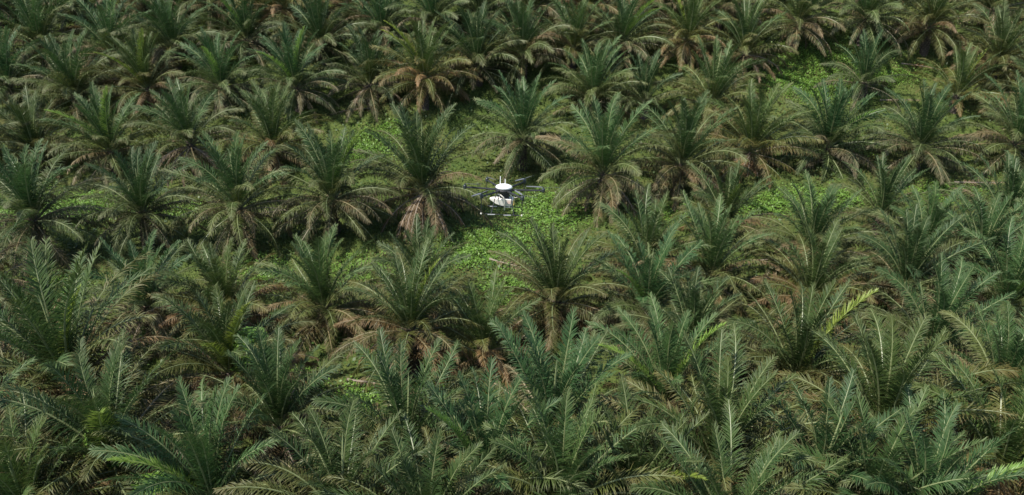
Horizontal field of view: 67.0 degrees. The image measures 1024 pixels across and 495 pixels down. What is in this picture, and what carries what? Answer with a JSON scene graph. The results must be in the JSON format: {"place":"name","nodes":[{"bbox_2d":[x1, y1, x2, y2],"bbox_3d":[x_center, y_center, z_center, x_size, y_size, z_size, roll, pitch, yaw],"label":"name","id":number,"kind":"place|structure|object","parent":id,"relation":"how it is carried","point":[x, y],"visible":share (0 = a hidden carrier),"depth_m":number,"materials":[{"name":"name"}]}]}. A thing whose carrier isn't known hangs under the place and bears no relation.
{"place":"outdoors","nodes":[
{"label":"outdoors","id":0,"kind":"place"},
{"bbox_2d":[0,0,1023,494],"bbox_3d":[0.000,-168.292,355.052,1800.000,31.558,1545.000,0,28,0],"label":"ground","id":1,"kind":"structure","parent":0,"point":[538,170],"depth_m":84.26,"materials":[{"name":"green plant"}]},
{"bbox_2d":[0,211,52,332],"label":"oil palm","id":2,"kind":"object","parent":1,"relation":"on","point":[7,265],"visible":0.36,"depth_m":59.41,"materials":[{"name":"green plant"}]},
{"bbox_2d":[0,25,60,113],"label":"oil palm","id":3,"kind":"object","parent":1,"relation":"on","point":[6,72],"visible":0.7,"depth_m":92.01,"materials":[{"name":"green plant"}]},
{"bbox_2d":[0,355,81,494],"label":"oil palm","id":4,"kind":"object","parent":1,"relation":"on","point":[29,361],"visible":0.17,"depth_m":40.78,"materials":[{"name":"green plant"}]},
{"bbox_2d":[0,0,92,76],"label":"oil palm","id":5,"kind":"object","parent":1,"relation":"on","point":[35,24],"visible":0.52,"depth_m":97.52,"materials":[{"name":"green plant"}]},
{"bbox_2d":[0,84,101,185],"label":"oil palm","id":6,"kind":"object","parent":1,"relation":"on","point":[27,134],"visible":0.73,"depth_m":83.32,"materials":[{"name":"green plant"}]},
{"bbox_2d":[0,138,113,281],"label":"oil palm","id":7,"kind":"object","parent":1,"relation":"on","point":[27,201],"visible":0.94,"depth_m":65.87,"materials":[{"name":"green plant"}]},
{"bbox_2d":[2,26,133,135],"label":"oil palm","id":8,"kind":"object","parent":1,"relation":"on","point":[68,80],"visible":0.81,"depth_m":90.33,"materials":[{"name":"green plant"}]},
{"bbox_2d":[0,385,145,494],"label":"oil palm","id":9,"kind":"object","parent":1,"relation":"on","point":[14,471],"visible":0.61,"depth_m":37.77,"materials":[{"name":"green plant"}]},
{"bbox_2d":[35,0,123,39],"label":"oil palm","id":10,"kind":"object","parent":1,"relation":"on","point":[77,11],"visible":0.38,"depth_m":101.70,"materials":[{"name":"green plant"}]},
{"bbox_2d":[41,0,160,92],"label":"oil palm","id":11,"kind":"object","parent":1,"relation":"on","point":[107,23],"visible":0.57,"depth_m":95.38,"materials":[{"name":"green plant"}]},
{"bbox_2d":[36,80,175,192],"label":"oil palm","id":12,"kind":"object","parent":1,"relation":"on","point":[105,129],"visible":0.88,"depth_m":81.79,"materials":[{"name":"green plant"}]},
{"bbox_2d":[0,235,222,465],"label":"oil palm","id":13,"kind":"object","parent":1,"relation":"on","point":[54,335],"visible":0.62,"depth_m":45.60,"materials":[{"name":"green plant"}]},
{"bbox_2d":[0,326,237,494],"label":"oil palm","id":14,"kind":"object","parent":1,"relation":"on","point":[98,412],"visible":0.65,"depth_m":39.06,"materials":[{"name":"green plant"}]},
{"bbox_2d":[54,228,212,363],"bbox_3d":[-26.516,3.544,55.488,10.848,9.299,10.460,0,26,0],"label":"oil palm","id":15,"kind":"object","parent":1,"relation":"on","point":[140,304],"visible":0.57,"depth_m":54.79,"materials":[{"name":"green plant"}]},
{"bbox_2d":[66,141,208,260],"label":"oil palm","id":16,"kind":"object","parent":1,"relation":"on","point":[138,198],"visible":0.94,"depth_m":67.72,"materials":[{"name":"green plant"}]},
{"bbox_2d":[80,23,199,131],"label":"oil palm","id":17,"kind":"object","parent":1,"relation":"on","point":[142,72],"visible":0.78,"depth_m":90.83,"materials":[{"name":"green plant"}]},
{"bbox_2d":[95,0,187,39],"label":"oil palm","id":18,"kind":"object","parent":1,"relation":"on","point":[138,5],"visible":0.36,"depth_m":102.57,"materials":[{"name":"green plant"}]},
{"bbox_2d":[110,0,227,88],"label":"oil palm","id":19,"kind":"object","parent":1,"relation":"on","point":[172,33],"visible":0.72,"depth_m":96.06,"materials":[{"name":"green plant"}]},
{"bbox_2d":[121,76,249,188],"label":"oil palm","id":20,"kind":"object","parent":1,"relation":"on","point":[181,124],"visible":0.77,"depth_m":80.92,"materials":[{"name":"green plant"}]},
{"bbox_2d":[86,375,323,494],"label":"oil palm","id":21,"kind":"object","parent":1,"relation":"on","point":[206,465],"visible":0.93,"depth_m":37.71,"materials":[{"name":"green plant"}]},
{"bbox_2d":[172,0,252,32],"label":"oil palm","id":22,"kind":"object","parent":1,"relation":"on","point":[199,4],"visible":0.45,"depth_m":102.39,"materials":[{"name":"green plant"}]},
{"bbox_2d":[164,27,277,123],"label":"oil palm","id":23,"kind":"object","parent":1,"relation":"on","point":[219,76],"visible":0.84,"depth_m":90.35,"materials":[{"name":"green plant"}]},
{"bbox_2d":[137,237,305,360],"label":"oil palm","id":24,"kind":"object","parent":1,"relation":"on","point":[212,273],"visible":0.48,"depth_m":55.50,"materials":[{"name":"green plant"}]},
{"bbox_2d":[131,279,319,445],"bbox_3d":[-17.955,6.747,48.744,11.185,10.338,11.027,0,25,0],"label":"oil palm","id":25,"kind":"object","parent":1,"relation":"on","point":[224,334],"visible":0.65,"depth_m":47.20,"materials":[{"name":"green plant"}]},
{"bbox_2d":[156,130,308,264],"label":"oil palm","id":26,"kind":"object","parent":1,"relation":"on","point":[232,202],"visible":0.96,"depth_m":68.36,"materials":[{"name":"green plant"}]},
{"bbox_2d":[191,0,296,72],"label":"oil palm","id":27,"kind":"object","parent":1,"relation":"on","point":[244,24],"visible":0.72,"depth_m":98.49,"materials":[{"name":"green plant"}]},
{"bbox_2d":[229,326,279,409],"bbox_3d":[-16.090,7.588,48.670,3.253,5.562,3.195,0,28,0],"label":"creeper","id":28,"kind":"object","parent":1,"relation":"on","point":[250,333],"visible":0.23,"depth_m":47.48,"materials":[{"name":"green plant"}]},
{"bbox_2d":[206,79,334,189],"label":"oil palm","id":29,"kind":"object","parent":1,"relation":"on","point":[273,133],"visible":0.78,"depth_m":81.84,"materials":[{"name":"green plant"}]},
{"bbox_2d":[183,323,361,494],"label":"oil palm","id":30,"kind":"object","parent":1,"relation":"on","point":[273,407],"visible":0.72,"depth_m":42.73,"materials":[{"name":"green plant"}]},
{"bbox_2d":[227,0,333,39],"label":"oil palm","id":31,"kind":"object","parent":1,"relation":"on","point":[281,7],"visible":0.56,"depth_m":101.62,"materials":[{"name":"green plant"}]},
{"bbox_2d":[231,21,351,130],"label":"oil palm","id":32,"kind":"object","parent":1,"relation":"on","point":[290,66],"visible":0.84,"depth_m":90.36,"materials":[{"name":"green plant"}]},
{"bbox_2d":[261,0,377,76],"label":"oil palm","id":33,"kind":"object","parent":1,"relation":"on","point":[316,20],"visible":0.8,"depth_m":96.81,"materials":[{"name":"green plant"}]},
{"bbox_2d":[247,222,395,363],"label":"oil palm","id":34,"kind":"object","parent":1,"relation":"on","point":[318,298],"visible":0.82,"depth_m":56.35,"materials":[{"name":"green plant"}]},
{"bbox_2d":[213,396,442,494],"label":"oil palm","id":35,"kind":"object","parent":1,"relation":"on","point":[327,465],"visible":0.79,"depth_m":36.83,"materials":[{"name":"green plant"}]},
{"bbox_2d":[256,119,402,256],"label":"oil palm","id":36,"kind":"object","parent":1,"relation":"on","point":[330,179],"visible":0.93,"depth_m":70.03,"materials":[{"name":"green plant"}]},
{"bbox_2d":[314,23,419,123],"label":"oil palm","id":37,"kind":"object","parent":1,"relation":"on","point":[369,72],"visible":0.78,"depth_m":92.19,"materials":[{"name":"green plant"}]},
{"bbox_2d":[335,0,423,60],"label":"oil palm","id":38,"kind":"object","parent":1,"relation":"on","point":[378,7],"visible":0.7,"depth_m":100.24,"materials":[{"name":"green plant"}]},
{"bbox_2d":[297,326,485,494],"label":"oil palm","id":39,"kind":"object","parent":1,"relation":"on","point":[395,401],"visible":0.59,"depth_m":41.41,"materials":[{"name":"green plant"}]},
{"bbox_2d":[329,236,484,400],"bbox_3d":[-6.706,4.487,50.983,10.090,10.311,11.279,-1,28,1],"label":"oil palm","id":40,"kind":"object","parent":1,"relation":"on","point":[410,309],"visible":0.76,"depth_m":50.12,"materials":[{"name":"green plant"}]},
{"bbox_2d":[311,412,522,494],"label":"oil palm","id":41,"kind":"object","parent":1,"relation":"on","point":[410,473],"visible":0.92,"depth_m":35.19,"materials":[{"name":"green plant"}]},
{"bbox_2d":[348,213,487,339],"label":"oil palm","id":42,"kind":"object","parent":1,"relation":"on","point":[415,243],"visible":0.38,"depth_m":56.66,"materials":[{"name":"green plant"}]},
{"bbox_2d":[347,101,493,246],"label":"oil palm","id":43,"kind":"object","parent":1,"relation":"on","point":[419,173],"visible":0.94,"depth_m":71.66,"materials":[{"name":"green plant"}]},
{"bbox_2d":[358,17,483,119],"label":"oil palm","id":44,"kind":"object","parent":1,"relation":"on","point":[426,76],"visible":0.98,"depth_m":90.61,"materials":[{"name":"green plant"}]},
{"bbox_2d":[378,0,473,59],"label":"oil palm","id":45,"kind":"object","parent":1,"relation":"on","point":[428,14],"visible":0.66,"depth_m":99.83,"materials":[{"name":"green plant"}]},
{"bbox_2d":[426,0,527,108],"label":"oil palm","id":46,"kind":"object","parent":1,"relation":"on","point":[473,52],"visible":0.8,"depth_m":94.05,"materials":[{"name":"green plant"}]},
{"bbox_2d":[406,267,551,404],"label":"oil palm","id":47,"kind":"object","parent":1,"relation":"on","point":[485,337],"visible":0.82,"depth_m":51.39,"materials":[{"name":"green plant"}]},
{"bbox_2d":[366,356,602,494],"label":"oil palm","id":48,"kind":"object","parent":1,"relation":"on","point":[455,426],"visible":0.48,"depth_m":38.49,"materials":[{"name":"green plant"}]},
{"bbox_2d":[436,0,532,44],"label":"oil palm","id":49,"kind":"object","parent":1,"relation":"on","point":[474,4],"visible":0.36,"depth_m":102.42,"materials":[{"name":"green plant"}]},
{"bbox_2d":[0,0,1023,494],"bbox_3d":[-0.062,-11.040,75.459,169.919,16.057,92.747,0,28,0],"label":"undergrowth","id":50,"kind":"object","parent":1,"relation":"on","point":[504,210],"visible":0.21,"depth_m":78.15,"materials":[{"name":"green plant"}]},
{"bbox_2d":[460,69,580,186],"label":"oil palm","id":51,"kind":"object","parent":1,"relation":"on","point":[521,118],"visible":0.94,"depth_m":82.15,"materials":[{"name":"green plant"}]},
{"bbox_2d":[471,0,581,91],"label":"oil palm","id":52,"kind":"object","parent":1,"relation":"on","point":[522,22],"visible":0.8,"depth_m":94.64,"materials":[{"name":"green plant"}]},
{"bbox_2d":[491,0,578,38],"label":"oil palm","id":53,"kind":"object","parent":1,"relation":"on","point":[551,9],"visible":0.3,"depth_m":102.69,"materials":[{"name":"green plant"}]},
{"bbox_2d":[437,305,665,494],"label":"oil palm","id":54,"kind":"object","parent":1,"relation":"on","point":[574,373],"visible":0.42,"depth_m":41.97,"materials":[{"name":"green plant"}]},
{"bbox_2d":[473,215,637,355],"bbox_3d":[2.661,2.927,56.387,11.262,9.974,11.656,-13,31,-23],"label":"oil palm","id":55,"kind":"object","parent":1,"relation":"on","point":[552,284],"visible":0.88,"depth_m":55.50,"materials":[{"name":"green plant"}]},
{"bbox_2d":[448,379,683,494],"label":"oil palm","id":56,"kind":"object","parent":1,"relation":"on","point":[570,446],"visible":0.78,"depth_m":36.48,"materials":[{"name":"green plant"}]},
{"bbox_2d":[525,0,627,72],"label":"oil palm","id":57,"kind":"object","parent":1,"relation":"on","point":[572,44],"visible":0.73,"depth_m":95.99,"materials":[{"name":"green plant"}]},
{"bbox_2d":[539,35,647,132],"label":"oil palm","id":58,"kind":"object","parent":1,"relation":"on","point":[596,85],"visible":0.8,"depth_m":91.53,"materials":[{"name":"green plant"}]},
{"bbox_2d":[535,91,674,227],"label":"oil palm","id":59,"kind":"object","parent":1,"relation":"on","point":[606,141],"visible":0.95,"depth_m":74.78,"materials":[{"name":"green plant"}]},
{"bbox_2d":[507,373,720,494],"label":"oil palm","id":60,"kind":"object","parent":1,"relation":"on","point":[639,448],"visible":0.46,"depth_m":38.14,"materials":[{"name":"green plant"}]},
{"bbox_2d":[577,0,674,83],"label":"oil palm","id":61,"kind":"object","parent":1,"relation":"on","point":[626,23],"visible":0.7,"depth_m":96.85,"materials":[{"name":"green plant"}]},
{"bbox_2d":[600,0,685,40],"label":"oil palm","id":62,"kind":"object","parent":1,"relation":"on","point":[641,3],"visible":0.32,"depth_m":102.97,"materials":[{"name":"green plant"}]},
{"bbox_2d":[576,182,720,308],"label":"oil palm","id":63,"kind":"object","parent":1,"relation":"on","point":[649,232],"visible":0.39,"depth_m":61.73,"materials":[{"name":"green plant"}]},
{"bbox_2d":[605,48,692,119],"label":"oil palm","id":64,"kind":"object","parent":1,"relation":"on","point":[643,91],"visible":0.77,"depth_m":90.60,"materials":[{"name":"green plant"}]},
{"bbox_2d":[568,221,733,377],"bbox_3d":[9.718,3.552,55.745,11.709,10.308,11.200,21,34,33],"label":"oil palm","id":65,"kind":"object","parent":1,"relation":"on","point":[649,280],"visible":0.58,"depth_m":54.87,"materials":[{"name":"green plant"}]},
{"bbox_2d":[579,291,765,470],"bbox_3d":[9.076,8.321,45.857,11.495,10.629,11.562,-3,25,2],"label":"oil palm","id":66,"kind":"object","parent":1,"relation":"on","point":[643,369],"visible":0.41,"depth_m":45.80,"materials":[{"name":"green plant"}]},
{"bbox_2d":[612,88,758,213],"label":"oil palm","id":67,"kind":"object","parent":1,"relation":"on","point":[685,147],"visible":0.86,"depth_m":77.38,"materials":[{"name":"green plant"}]},
{"bbox_2d":[634,0,738,74],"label":"oil palm","id":68,"kind":"object","parent":1,"relation":"on","point":[690,23],"visible":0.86,"depth_m":96.90,"materials":[{"name":"green plant"}]},
{"bbox_2d":[610,264,770,385],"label":"oil palm","id":69,"kind":"object","parent":1,"relation":"on","point":[693,300],"visible":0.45,"depth_m":50.84,"materials":[{"name":"green plant"}]},
{"bbox_2d":[632,189,784,328],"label":"oil palm","id":70,"kind":"object","parent":1,"relation":"on","point":[711,260],"visible":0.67,"depth_m":59.75,"materials":[{"name":"green plant"}]},
{"bbox_2d":[652,35,781,145],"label":"oil palm","id":71,"kind":"object","parent":1,"relation":"on","point":[716,84],"visible":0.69,"depth_m":88.64,"materials":[{"name":"green plant"}]},
{"bbox_2d":[674,0,772,37],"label":"oil palm","id":72,"kind":"object","parent":1,"relation":"on","point":[728,6],"visible":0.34,"depth_m":101.94,"materials":[{"name":"green plant"}]},
{"bbox_2d":[669,159,795,246],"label":"oil palm","id":73,"kind":"object","parent":1,"relation":"on","point":[732,187],"visible":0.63,"depth_m":69.39,"materials":[{"name":"green plant"}]},
{"bbox_2d":[597,320,871,494],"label":"oil palm","id":74,"kind":"object","parent":1,"relation":"on","point":[726,387],"visible":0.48,"depth_m":39.84,"materials":[{"name":"green plant"}]},
{"bbox_2d":[626,396,850,494],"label":"oil palm","id":75,"kind":"object","parent":1,"relation":"on","point":[744,487],"visible":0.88,"depth_m":35.27,"materials":[{"name":"green plant"}]},
{"bbox_2d":[696,0,798,88],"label":"oil palm","id":76,"kind":"object","parent":1,"relation":"on","point":[748,40],"visible":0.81,"depth_m":96.15,"materials":[{"name":"green plant"}]},
{"bbox_2d":[695,78,823,188],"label":"oil palm","id":77,"kind":"object","parent":1,"relation":"on","point":[751,128],"visible":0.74,"depth_m":82.05,"materials":[{"name":"green plant"}]},
{"bbox_2d":[705,277,892,427],"bbox_3d":[18.143,6.872,48.661,12.478,10.767,13.220,0,27,0],"label":"oil palm","id":78,"kind":"object","parent":1,"relation":"on","point":[803,356],"visible":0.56,"depth_m":48.09,"materials":[{"name":"green plant"}]},
{"bbox_2d":[750,0,849,56],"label":"oil palm","id":79,"kind":"object","parent":1,"relation":"on","point":[803,10],"visible":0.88,"depth_m":98.62,"materials":[{"name":"green plant"}]},
{"bbox_2d":[734,170,885,280],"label":"oil palm","id":80,"kind":"object","parent":1,"relation":"on","point":[819,222],"visible":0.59,"depth_m":64.94,"materials":[{"name":"green plant"}]},
{"bbox_2d":[743,217,901,343],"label":"oil palm","id":81,"kind":"object","parent":1,"relation":"on","point":[816,272],"visible":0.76,"depth_m":58.61,"materials":[{"name":"green plant"}]},
{"bbox_2d":[720,367,930,494],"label":"oil palm","id":82,"kind":"object","parent":1,"relation":"on","point":[825,435],"visible":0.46,"depth_m":37.46,"materials":[{"name":"green plant"}]},
{"bbox_2d":[758,78,900,183],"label":"oil palm","id":83,"kind":"object","parent":1,"relation":"on","point":[831,129],"visible":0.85,"depth_m":83.58,"materials":[{"name":"green plant"}]},
{"bbox_2d":[813,29,920,112],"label":"oil palm","id":84,"kind":"object","parent":1,"relation":"on","point":[867,69],"visible":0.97,"depth_m":93.58,"materials":[{"name":"green plant"}]},
{"bbox_2d":[814,0,924,55],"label":"oil palm","id":85,"kind":"object","parent":1,"relation":"on","point":[872,8],"visible":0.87,"depth_m":98.71,"materials":[{"name":"green plant"}]},
{"bbox_2d":[758,384,990,494],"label":"oil palm","id":86,"kind":"object","parent":1,"relation":"on","point":[892,454],"visible":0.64,"depth_m":36.19,"materials":[{"name":"green plant"}]},
{"bbox_2d":[751,307,1023,492],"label":"oil palm","id":87,"kind":"object","parent":1,"relation":"on","point":[882,390],"visible":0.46,"depth_m":41.24,"materials":[{"name":"green plant"}]},
{"bbox_2d":[826,151,949,237],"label":"oil palm","id":88,"kind":"object","parent":1,"relation":"on","point":[885,200],"visible":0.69,"depth_m":71.81,"materials":[{"name":"green plant"}]},
{"bbox_2d":[835,202,998,345],"bbox_3d":[30.396,1.804,59.316,11.428,9.979,12.088,9,29,16],"label":"oil palm","id":89,"kind":"object","parent":1,"relation":"on","point":[915,259],"visible":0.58,"depth_m":58.35,"materials":[{"name":"green plant"}]},
{"bbox_2d":[820,382,1023,494],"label":"oil palm","id":90,"kind":"object","parent":1,"relation":"on","point":[948,420],"visible":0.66,"depth_m":35.48,"materials":[{"name":"green plant"}]},
{"bbox_2d":[853,79,991,190],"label":"oil palm","id":91,"kind":"object","parent":1,"relation":"on","point":[923,135],"visible":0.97,"depth_m":81.25,"materials":[{"name":"green plant"}]},
{"bbox_2d":[832,250,1023,391],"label":"oil palm","id":92,"kind":"object","parent":1,"relation":"on","point":[945,302],"visible":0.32,"depth_m":50.30,"materials":[{"name":"green plant"}]},
{"bbox_2d":[853,181,1002,293],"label":"oil palm","id":93,"kind":"object","parent":1,"relation":"on","point":[936,215],"visible":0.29,"depth_m":64.26,"materials":[{"name":"green plant"}]},
{"bbox_2d":[883,0,991,66],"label":"oil palm","id":94,"kind":"object","parent":1,"relation":"on","point":[929,15],"visible":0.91,"depth_m":98.05,"materials":[{"name":"green plant"}]},
{"bbox_2d":[900,301,1023,449],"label":"oil palm","id":95,"kind":"object","parent":1,"relation":"on","point":[1013,354],"visible":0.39,"depth_m":43.72,"materials":[{"name":"green plant"}]},
{"bbox_2d":[902,347,1023,494],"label":"oil palm","id":96,"kind":"object","parent":1,"relation":"on","point":[1012,450],"visible":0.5,"depth_m":39.28,"materials":[{"name":"green plant"}]},
{"bbox_2d":[910,41,1015,117],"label":"oil palm","id":97,"kind":"object","parent":1,"relation":"on","point":[962,76],"visible":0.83,"depth_m":91.74,"materials":[{"name":"green plant"}]},
{"bbox_2d":[904,187,1023,310],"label":"oil palm","id":98,"kind":"object","parent":1,"relation":"on","point":[988,223],"visible":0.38,"depth_m":61.42,"materials":[{"name":"green plant"}]},
{"bbox_2d":[925,214,1023,351],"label":"oil palm","id":99,"kind":"object","parent":1,"relation":"on","point":[1009,280],"visible":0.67,"depth_m":57.03,"materials":[{"name":"green plant"}]},
{"bbox_2d":[929,150,1023,265],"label":"oil palm","id":100,"kind":"object","parent":1,"relation":"on","point":[1013,179],"visible":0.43,"depth_m":67.85,"materials":[{"name":"green plant"}]},
{"bbox_2d":[936,0,1023,103],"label":"oil palm","id":101,"kind":"object","parent":1,"relation":"on","point":[1004,38],"visible":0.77,"depth_m":94.41,"materials":[{"name":"green plant"}]},
{"bbox_2d":[945,0,1023,41],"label":"oil palm","id":102,"kind":"object","parent":1,"relation":"on","point":[995,3],"visible":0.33,"depth_m":103.19,"materials":[{"name":"green plant"}]},
{"bbox_2d":[949,70,1023,179],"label":"oil palm","id":103,"kind":"object","parent":1,"relation":"on","point":[1013,129],"visible":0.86,"depth_m":84.20,"materials":[{"name":"green plant"}]},
{"bbox_2d":[973,44,1023,129],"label":"oil palm","id":104,"kind":"object","parent":1,"relation":"on","point":[1019,66],"visible":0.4,"depth_m":92.64,"materials":[{"name":"green plant"}]},
{"bbox_2d":[463,175,560,216],"bbox_3d":[-0.016,-1.293,19.038,2.394,0.872,2.402,3,19,2],"label":"spraying drone","id":105,"kind":"object","parent":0,"point":[504,199],"visible":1,"depth_m":18.95,"materials":[{"name":"plastic"}]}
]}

